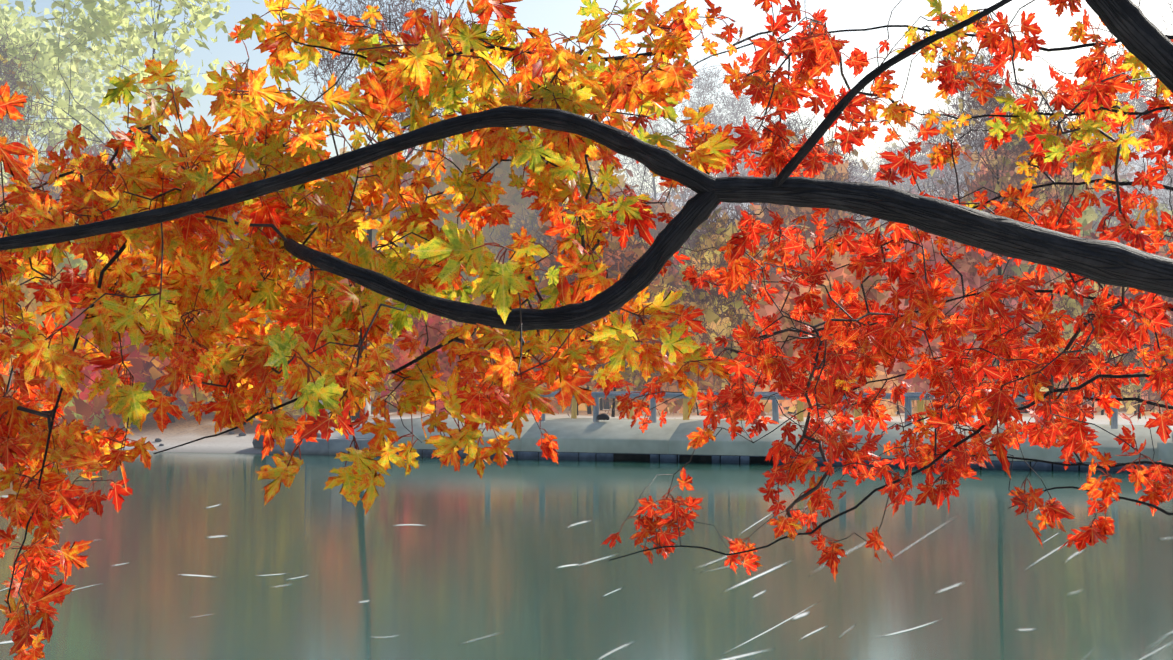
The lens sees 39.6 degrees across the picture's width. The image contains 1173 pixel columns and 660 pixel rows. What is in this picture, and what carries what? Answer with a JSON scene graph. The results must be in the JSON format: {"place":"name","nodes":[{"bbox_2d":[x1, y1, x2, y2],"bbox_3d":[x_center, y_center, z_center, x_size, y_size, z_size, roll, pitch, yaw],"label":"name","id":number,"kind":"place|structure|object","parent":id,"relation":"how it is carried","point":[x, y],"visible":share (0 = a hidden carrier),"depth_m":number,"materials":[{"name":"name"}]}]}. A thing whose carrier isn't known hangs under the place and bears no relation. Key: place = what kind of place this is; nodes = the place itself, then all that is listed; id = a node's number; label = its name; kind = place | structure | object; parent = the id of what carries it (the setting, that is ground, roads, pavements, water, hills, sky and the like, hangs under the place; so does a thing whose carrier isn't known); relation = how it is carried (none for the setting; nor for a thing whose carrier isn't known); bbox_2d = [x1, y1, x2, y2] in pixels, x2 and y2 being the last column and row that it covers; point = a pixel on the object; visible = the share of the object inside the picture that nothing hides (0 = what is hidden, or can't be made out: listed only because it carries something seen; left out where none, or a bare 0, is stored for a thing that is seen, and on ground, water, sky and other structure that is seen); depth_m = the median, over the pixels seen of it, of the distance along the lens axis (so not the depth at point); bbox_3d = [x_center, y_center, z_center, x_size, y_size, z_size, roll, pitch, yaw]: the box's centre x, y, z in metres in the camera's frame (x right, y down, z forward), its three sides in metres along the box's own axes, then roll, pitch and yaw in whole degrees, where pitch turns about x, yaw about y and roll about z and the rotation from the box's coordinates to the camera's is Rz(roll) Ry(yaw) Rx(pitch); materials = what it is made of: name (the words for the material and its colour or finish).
{"place":"outdoors","nodes":[
{"label":"outdoors","id":0,"kind":"place"},
{"bbox_2d":[306,380,370,418],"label":"hut walls","id":1,"kind":"structure","parent":0,"point":[368,406],"depth_m":78.71,"materials":[{"name":"white paint"}]},
{"bbox_2d":[0,0,1172,659],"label":"maple","id":2,"kind":"object","parent":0,"point":[232,298],"depth_m":4.50,"materials":[{"name":"plant"}]},
{"bbox_2d":[0,452,1172,659],"bbox_3d":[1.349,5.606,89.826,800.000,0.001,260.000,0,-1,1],"label":"water","id":3,"kind":"structure","parent":0,"point":[463,566],"depth_m":31.03,"materials":[{"name":"teal liquid"}]},
{"bbox_2d":[0,495,1172,659],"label":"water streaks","id":4,"kind":"object","parent":3,"relation":"on","point":[795,617],"visible":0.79,"depth_m":28.96,"materials":[{"name":"white liquid"}]},
{"bbox_2d":[0,0,1172,192],"label":"sky","id":5,"kind":"structure","parent":0,"point":[554,15],"materials":[{"name":"white"}]},
{"bbox_2d":[54,109,1172,453],"bbox_3d":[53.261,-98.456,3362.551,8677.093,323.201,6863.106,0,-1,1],"label":"ground","id":6,"kind":"structure","parent":0,"point":[184,429],"depth_m":73.97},
{"bbox_2d":[0,185,16,262],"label":"tree","id":7,"kind":"object","parent":6,"relation":"on","point":[1,198],"depth_m":85.16,"materials":[{"name":"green plant"}]},
{"bbox_2d":[0,282,19,397],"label":"tree","id":8,"kind":"object","parent":6,"relation":"on","point":[6,378],"visible":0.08,"depth_m":76.55,"materials":[{"name":"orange plant"}]},
{"bbox_2d":[0,263,65,407],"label":"tree","id":9,"kind":"object","parent":6,"relation":"on","point":[30,296],"visible":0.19,"depth_m":79.05,"materials":[{"name":"orange plant"}]},
{"bbox_2d":[0,18,99,223],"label":"tree","id":10,"kind":"object","parent":6,"relation":"on","point":[56,190],"visible":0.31,"depth_m":88.68,"materials":[{"name":"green plant"}]},
{"bbox_2d":[8,120,130,258],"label":"tree","id":11,"kind":"object","parent":6,"relation":"on","point":[68,152],"visible":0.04,"depth_m":99.50,"materials":[{"name":"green plant"}]},
{"bbox_2d":[55,206,86,273],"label":"tree","id":12,"kind":"object","parent":6,"relation":"on","point":[74,263],"visible":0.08,"depth_m":85.00,"materials":[{"name":"green plant"}]},
{"bbox_2d":[0,0,147,204],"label":"pale tree","id":13,"kind":"object","parent":6,"relation":"on","point":[94,122],"visible":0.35,"depth_m":102.50,"materials":[{"name":"green plant"}]},
{"bbox_2d":[0,0,199,179],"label":"pale tree","id":14,"kind":"object","parent":6,"relation":"on","point":[89,108],"visible":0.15,"depth_m":131.70,"materials":[{"name":"green plant"}]},
{"bbox_2d":[38,312,172,429],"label":"tree","id":15,"kind":"object","parent":6,"relation":"on","point":[96,421],"visible":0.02,"depth_m":76.04,"materials":[{"name":"red plant"}]},
{"bbox_2d":[43,251,178,430],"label":"tree","id":16,"kind":"object","parent":6,"relation":"on","point":[138,368],"visible":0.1,"depth_m":74.63,"materials":[{"name":"red plant"}]},
{"bbox_2d":[115,130,131,166],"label":"tree","id":17,"kind":"object","parent":6,"relation":"on","point":[128,159],"depth_m":100.66,"materials":[{"name":"grey plant"}]},
{"bbox_2d":[0,0,259,164],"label":"pale tree","id":18,"kind":"object","parent":6,"relation":"on","point":[107,17],"visible":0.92,"depth_m":90.28,"materials":[{"name":"green plant"}]},
{"bbox_2d":[117,232,226,422],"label":"tree","id":19,"kind":"object","parent":6,"relation":"on","point":[153,371],"depth_m":75.07,"materials":[{"name":"red plant"}]},
{"bbox_2d":[156,392,274,413],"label":"tree","id":20,"kind":"object","parent":6,"relation":"on","point":[178,401],"depth_m":82.95,"materials":[{"name":"red plant"}]},
{"bbox_2d":[172,195,304,416],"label":"tree","id":21,"kind":"object","parent":6,"relation":"on","point":[234,216],"depth_m":80.35,"materials":[{"name":"red plant"}]},
{"bbox_2d":[176,219,308,425],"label":"tree","id":22,"kind":"object","parent":6,"relation":"on","point":[200,395],"depth_m":75.89,"materials":[{"name":"red plant"}]},
{"bbox_2d":[192,131,301,225],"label":"tree","id":23,"kind":"object","parent":6,"relation":"on","point":[243,169],"depth_m":98.24,"materials":[{"name":"green plant"}]},
{"bbox_2d":[193,132,316,224],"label":"tree","id":24,"kind":"object","parent":6,"relation":"on","point":[248,167],"visible":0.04,"depth_m":97.90,"materials":[{"name":"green plant"}]},
{"bbox_2d":[214,248,296,417],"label":"tree","id":25,"kind":"object","parent":6,"relation":"on","point":[278,389],"depth_m":78.06,"materials":[{"name":"red plant"}]},
{"bbox_2d":[213,392,304,415],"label":"tree","id":26,"kind":"object","parent":6,"relation":"on","point":[291,406],"depth_m":81.07,"materials":[{"name":"red plant"}]},
{"bbox_2d":[252,435,292,447],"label":"boulder","id":27,"kind":"object","parent":6,"relation":"on","point":[257,443],"visible":0.23,"depth_m":70.02,"materials":[{"name":"grey stone"}]},
{"bbox_2d":[269,437,392,454],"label":"concrete ledge","id":28,"kind":"object","parent":6,"relation":"on","point":[332,446],"visible":0.21,"depth_m":68.57,"materials":[{"name":"grey concrete"}]},
{"bbox_2d":[291,239,375,401],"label":"tree","id":29,"kind":"object","parent":6,"relation":"on","point":[346,279],"depth_m":81.59,"materials":[{"name":"red plant"}]},
{"bbox_2d":[311,151,394,240],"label":"tree","id":30,"kind":"object","parent":6,"relation":"on","point":[351,206],"depth_m":100.99,"materials":[{"name":"grey plant"}]},
{"bbox_2d":[371,253,396,411],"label":"tree","id":31,"kind":"object","parent":6,"relation":"on","point":[372,407],"visible":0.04,"depth_m":85.09,"materials":[{"name":"red plant"}]},
{"bbox_2d":[363,215,410,252],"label":"tree","id":32,"kind":"object","parent":6,"relation":"on","point":[374,231],"depth_m":97.42,"materials":[{"name":"grey plant"}]},
{"bbox_2d":[355,147,451,257],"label":"tree","id":33,"kind":"object","parent":6,"relation":"on","point":[386,198],"visible":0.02,"depth_m":100.62,"materials":[{"name":"grey plant"}]},
{"bbox_2d":[291,0,516,420],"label":"tree","id":34,"kind":"object","parent":6,"relation":"on","point":[327,60],"visible":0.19,"depth_m":76.39,"materials":[{"name":"grey plant"}]},
{"bbox_2d":[345,244,469,407],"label":"tree","id":35,"kind":"object","parent":6,"relation":"on","point":[387,383],"visible":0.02,"depth_m":77.79,"materials":[{"name":"red plant"}]},
{"bbox_2d":[372,99,467,171],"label":"tree","id":36,"kind":"object","parent":6,"relation":"on","point":[418,145],"visible":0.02,"depth_m":173.12,"materials":[{"name":"grey plant"}]},
{"bbox_2d":[379,313,478,414],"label":"tree","id":37,"kind":"object","parent":6,"relation":"on","point":[435,336],"visible":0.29,"depth_m":74.38,"materials":[{"name":"red plant"}]},
{"bbox_2d":[406,137,457,173],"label":"tree","id":38,"kind":"object","parent":6,"relation":"on","point":[427,162],"visible":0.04,"depth_m":147.53,"materials":[{"name":"grey plant"}]},
{"bbox_2d":[461,271,474,286],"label":"tree","id":39,"kind":"object","parent":6,"relation":"on","point":[471,278],"depth_m":95.15,"materials":[{"name":"grey plant"}]},
{"bbox_2d":[400,138,537,276],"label":"tree","id":40,"kind":"object","parent":6,"relation":"on","point":[513,196],"visible":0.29,"depth_m":98.70,"materials":[{"name":"grey plant"}]},
{"bbox_2d":[462,204,551,300],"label":"tree","id":41,"kind":"object","parent":6,"relation":"on","point":[533,222],"visible":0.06,"depth_m":92.05,"materials":[{"name":"grey plant"}]},
{"bbox_2d":[448,260,603,413],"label":"tree","id":42,"kind":"object","parent":6,"relation":"on","point":[477,300],"depth_m":76.15,"materials":[{"name":"brown plant"}]},
{"bbox_2d":[482,90,626,259],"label":"tree","id":43,"kind":"object","parent":6,"relation":"on","point":[593,165],"visible":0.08,"depth_m":99.91,"materials":[{"name":"grey plant"}]},
{"bbox_2d":[482,173,648,414],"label":"tree","id":44,"kind":"object","parent":6,"relation":"on","point":[551,243],"visible":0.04,"depth_m":73.63,"materials":[{"name":"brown plant"}]},
{"bbox_2d":[542,224,654,410],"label":"tree","id":45,"kind":"object","parent":6,"relation":"on","point":[582,406],"depth_m":79.88,"materials":[{"name":"orange plant"}]},
{"bbox_2d":[579,366,628,413],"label":"tree","id":46,"kind":"object","parent":6,"relation":"on","point":[589,411],"depth_m":77.77,"materials":[{"name":"orange plant"}]},
{"bbox_2d":[592,197,639,408],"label":"tree","id":47,"kind":"object","parent":6,"relation":"on","point":[606,406],"depth_m":83.99,"materials":[{"name":"grey plant"}]},
{"bbox_2d":[529,222,728,416],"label":"tree","id":48,"kind":"object","parent":6,"relation":"on","point":[618,258],"visible":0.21,"depth_m":71.18,"materials":[{"name":"brown plant"}]},
{"bbox_2d":[585,168,686,266],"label":"tree","id":49,"kind":"object","parent":6,"relation":"on","point":[669,205],"visible":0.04,"depth_m":97.36,"materials":[{"name":"grey plant"}]},
{"bbox_2d":[599,398,679,410],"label":"tree","id":50,"kind":"object","parent":6,"relation":"on","point":[669,408],"depth_m":84.33,"materials":[{"name":"brown plant"}]},
{"bbox_2d":[600,233,681,411],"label":"tree","id":51,"kind":"object","parent":6,"relation":"on","point":[675,263],"depth_m":79.56,"materials":[{"name":"brown plant"}]},
{"bbox_2d":[584,255,703,416],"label":"tree","id":52,"kind":"object","parent":6,"relation":"on","point":[625,376],"visible":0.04,"depth_m":72.51,"materials":[{"name":"brown plant"}]},
{"bbox_2d":[613,93,697,213],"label":"tree","id":53,"kind":"object","parent":6,"relation":"on","point":[653,187],"visible":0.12,"depth_m":127.97,"materials":[{"name":"grey plant"}]},
{"bbox_2d":[636,274,722,414],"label":"tree","id":54,"kind":"object","parent":6,"relation":"on","point":[676,407],"visible":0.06,"depth_m":73.81,"materials":[{"name":"brown plant"}]},
{"bbox_2d":[667,212,726,275],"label":"tree","id":55,"kind":"object","parent":6,"relation":"on","point":[685,250],"visible":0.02,"depth_m":83.08,"materials":[{"name":"brown plant"}]},
{"bbox_2d":[654,162,757,231],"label":"tree","id":56,"kind":"object","parent":6,"relation":"on","point":[683,193],"visible":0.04,"depth_m":118.90,"materials":[{"name":"grey plant"}]},
{"bbox_2d":[675,280,760,414],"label":"tree","id":57,"kind":"object","parent":6,"relation":"on","point":[718,386],"depth_m":74.26,"materials":[{"name":"brown plant"}]},
{"bbox_2d":[658,203,796,413],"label":"tree","id":58,"kind":"object","parent":6,"relation":"on","point":[718,318],"visible":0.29,"depth_m":70.89,"materials":[{"name":"brown plant"}]},
{"bbox_2d":[663,55,809,214],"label":"tree","id":59,"kind":"object","parent":6,"relation":"on","point":[697,105],"visible":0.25,"depth_m":146.79,"materials":[{"name":"grey plant"}]},
{"bbox_2d":[722,203,776,284],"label":"tree","id":60,"kind":"object","parent":6,"relation":"on","point":[738,207],"depth_m":89.75,"materials":[{"name":"grey plant"}]},
{"bbox_2d":[729,142,769,217],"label":"tree","id":61,"kind":"object","parent":6,"relation":"on","point":[743,203],"depth_m":185.43,"materials":[{"name":"grey plant"}]},
{"bbox_2d":[712,84,830,213],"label":"tree","id":62,"kind":"object","parent":6,"relation":"on","point":[737,109],"visible":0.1,"depth_m":159.83,"materials":[{"name":"grey plant"}]},
{"bbox_2d":[384,416,1171,463],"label":"embankment","id":63,"kind":"structure","parent":6,"relation":"on","point":[614,435],"depth_m":64.17,"materials":[{"name":"grey concrete"}]},
{"bbox_2d":[597,413,609,419],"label":"rock","id":64,"kind":"object","parent":63,"relation":"on","point":[603,416],"visible":1,"depth_m":66.38,"materials":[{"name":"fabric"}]},
{"bbox_2d":[420,449,1143,470],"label":"stone wall","id":65,"kind":"structure","parent":6,"relation":"on","point":[732,455],"depth_m":63.79,"materials":[{"name":"grey stone"}]},
{"bbox_2d":[613,454,772,463],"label":"wall drain recesses","id":66,"kind":"object","parent":65,"relation":"in","point":[682,458],"depth_m":63.56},
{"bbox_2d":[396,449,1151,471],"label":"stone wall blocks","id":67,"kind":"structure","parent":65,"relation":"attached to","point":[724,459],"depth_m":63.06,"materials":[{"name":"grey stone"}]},
{"bbox_2d":[724,112,878,224],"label":"tree","id":68,"kind":"object","parent":6,"relation":"on","point":[795,122],"visible":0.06,"depth_m":99.59,"materials":[{"name":"grey plant"}]},
{"bbox_2d":[739,115,870,413],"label":"tree","id":69,"kind":"object","parent":6,"relation":"on","point":[840,173],"visible":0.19,"depth_m":78.04,"materials":[{"name":"grey plant"}]},
{"bbox_2d":[723,225,908,418],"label":"tree","id":70,"kind":"object","parent":6,"relation":"on","point":[840,275],"visible":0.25,"depth_m":69.44,"materials":[{"name":"brown plant"}]},
{"bbox_2d":[539,396,1117,428],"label":"fence posts","id":71,"kind":"object","parent":6,"relation":"on","point":[908,407],"visible":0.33,"depth_m":64.39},
{"bbox_2d":[540,392,1118,401],"bbox_3d":[7.715,2.626,64.443,25.531,0.312,0.263,0,-1,19],"label":"fence rail","id":72,"kind":"object","parent":71,"relation":"attached to","point":[777,396],"visible":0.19,"depth_m":64.66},
{"bbox_2d":[552,391,1114,396],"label":"fence rail","id":73,"kind":"object","parent":71,"relation":"attached to","point":[908,393],"visible":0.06,"depth_m":67.64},
{"bbox_2d":[571,398,1110,424],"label":"fence posts","id":74,"kind":"object","parent":6,"relation":"on","point":[920,408],"visible":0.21,"depth_m":67.26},
{"bbox_2d":[780,222,904,412],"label":"tree","id":75,"kind":"object","parent":6,"relation":"on","point":[901,410],"depth_m":81.03,"materials":[{"name":"brown plant"}]},
{"bbox_2d":[828,146,882,218],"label":"tree","id":76,"kind":"object","parent":6,"relation":"on","point":[858,172],"depth_m":169.01,"materials":[{"name":"grey plant"}]},
{"bbox_2d":[830,212,896,261],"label":"tree","id":77,"kind":"object","parent":6,"relation":"on","point":[877,224],"depth_m":87.99,"materials":[{"name":"beige plant"}]},
{"bbox_2d":[848,155,910,223],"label":"tree","id":78,"kind":"object","parent":6,"relation":"on","point":[857,170],"visible":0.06,"depth_m":182.97,"materials":[{"name":"grey plant"}]},
{"bbox_2d":[818,276,950,416],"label":"tree","id":79,"kind":"object","parent":6,"relation":"on","point":[892,408],"visible":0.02,"depth_m":73.48,"materials":[{"name":"orange plant"}]},
{"bbox_2d":[845,140,949,226],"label":"tree","id":80,"kind":"object","parent":6,"relation":"on","point":[893,146],"visible":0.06,"depth_m":154.44,"materials":[{"name":"grey plant"}]},
{"bbox_2d":[881,188,960,236],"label":"tree","id":81,"kind":"object","parent":6,"relation":"on","point":[912,226],"depth_m":122.66,"materials":[{"name":"grey plant"}]},
{"bbox_2d":[862,95,981,222],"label":"tree","id":82,"kind":"object","parent":6,"relation":"on","point":[925,170],"visible":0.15,"depth_m":127.68,"materials":[{"name":"grey plant"}]},
{"bbox_2d":[876,227,995,407],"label":"tree","id":83,"kind":"object","parent":6,"relation":"on","point":[966,268],"visible":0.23,"depth_m":69.62,"materials":[{"name":"brown plant"}]},
{"bbox_2d":[899,37,1056,197],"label":"tree","id":84,"kind":"object","parent":6,"relation":"on","point":[967,168],"visible":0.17,"depth_m":121.53,"materials":[{"name":"grey plant"}]},
{"bbox_2d":[934,176,1058,407],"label":"tree","id":85,"kind":"object","parent":6,"relation":"on","point":[1012,302],"visible":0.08,"depth_m":74.69,"materials":[{"name":"brown plant"}]},
{"bbox_2d":[909,40,1119,379],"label":"tree","id":86,"kind":"object","parent":6,"relation":"on","point":[993,104],"visible":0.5,"depth_m":71.47,"materials":[{"name":"grey plant"}]},
{"bbox_2d":[961,138,1097,412],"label":"tree","id":87,"kind":"object","parent":6,"relation":"on","point":[1012,175],"depth_m":76.36,"materials":[{"name":"grey plant"}]},
{"bbox_2d":[974,134,1101,407],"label":"tree","id":88,"kind":"object","parent":6,"relation":"on","point":[1089,218],"visible":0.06,"depth_m":76.55,"materials":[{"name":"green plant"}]},
{"bbox_2d":[1022,233,1167,418],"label":"tree","id":89,"kind":"object","parent":6,"relation":"on","point":[1074,307],"visible":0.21,"depth_m":70.21,"materials":[{"name":"beige plant"}]},
{"bbox_2d":[1025,39,1167,212],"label":"tree","id":90,"kind":"object","parent":6,"relation":"on","point":[1118,94],"visible":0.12,"depth_m":132.67,"materials":[{"name":"grey plant"}]},
{"bbox_2d":[1026,217,1172,415],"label":"tree","id":91,"kind":"object","parent":6,"relation":"on","point":[1096,406],"depth_m":72.81,"materials":[{"name":"brown plant"}]},
{"bbox_2d":[1088,191,1115,233],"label":"tree","id":92,"kind":"object","parent":6,"relation":"on","point":[1098,219],"depth_m":107.27,"materials":[{"name":"grey plant"}]},
{"bbox_2d":[1050,215,1172,418],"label":"tree","id":93,"kind":"object","parent":6,"relation":"on","point":[1167,330],"visible":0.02,"depth_m":70.36,"materials":[{"name":"brown plant"}]},
{"bbox_2d":[1055,111,1170,243],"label":"tree","id":94,"kind":"object","parent":6,"relation":"on","point":[1100,191],"visible":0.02,"depth_m":112.56,"materials":[{"name":"grey plant"}]},
{"bbox_2d":[1092,161,1158,241],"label":"tree","id":95,"kind":"object","parent":6,"relation":"on","point":[1120,180],"visible":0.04,"depth_m":117.08,"materials":[{"name":"grey plant"}]},
{"bbox_2d":[1092,146,1172,231],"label":"tree","id":96,"kind":"object","parent":6,"relation":"on","point":[1149,192],"visible":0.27,"depth_m":100.00,"materials":[{"name":"grey plant"}]},
{"bbox_2d":[1102,159,1164,217],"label":"tree","id":97,"kind":"object","parent":6,"relation":"on","point":[1129,189],"visible":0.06,"depth_m":236.58,"materials":[{"name":"grey plant"}]},
{"bbox_2d":[1106,0,1172,165],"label":"tree","id":98,"kind":"object","parent":6,"relation":"on","point":[1169,113],"visible":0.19,"depth_m":113.39,"materials":[{"name":"grey plant"}]},
{"bbox_2d":[1118,244,1172,414],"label":"tree","id":99,"kind":"object","parent":6,"relation":"on","point":[1148,406],"visible":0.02,"depth_m":74.02,"materials":[{"name":"brown plant"}]},
{"bbox_2d":[1124,159,1171,215],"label":"tree","id":100,"kind":"object","parent":6,"relation":"on","point":[1140,172],"visible":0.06,"depth_m":257.63,"materials":[{"name":"grey plant"}]},
{"bbox_2d":[1128,156,1172,217],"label":"tree","id":101,"kind":"object","parent":6,"relation":"on","point":[1158,191],"visible":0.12,"depth_m":247.63,"materials":[{"name":"grey plant"}]},
{"bbox_2d":[1136,230,1172,409],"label":"tree","id":102,"kind":"object","parent":6,"relation":"on","point":[1167,298],"visible":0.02,"depth_m":72.39,"materials":[{"name":"brown plant"}]},
{"bbox_2d":[1160,208,1172,238],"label":"tree","id":103,"kind":"object","parent":6,"relation":"on","point":[1167,211],"visible":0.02,"depth_m":88.98,"materials":[{"name":"beige plant"}]},
{"bbox_2d":[1157,442,1172,464],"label":"stone block","id":104,"kind":"structure","parent":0,"point":[1165,453],"depth_m":57.67,"materials":[{"name":"grey stone"}]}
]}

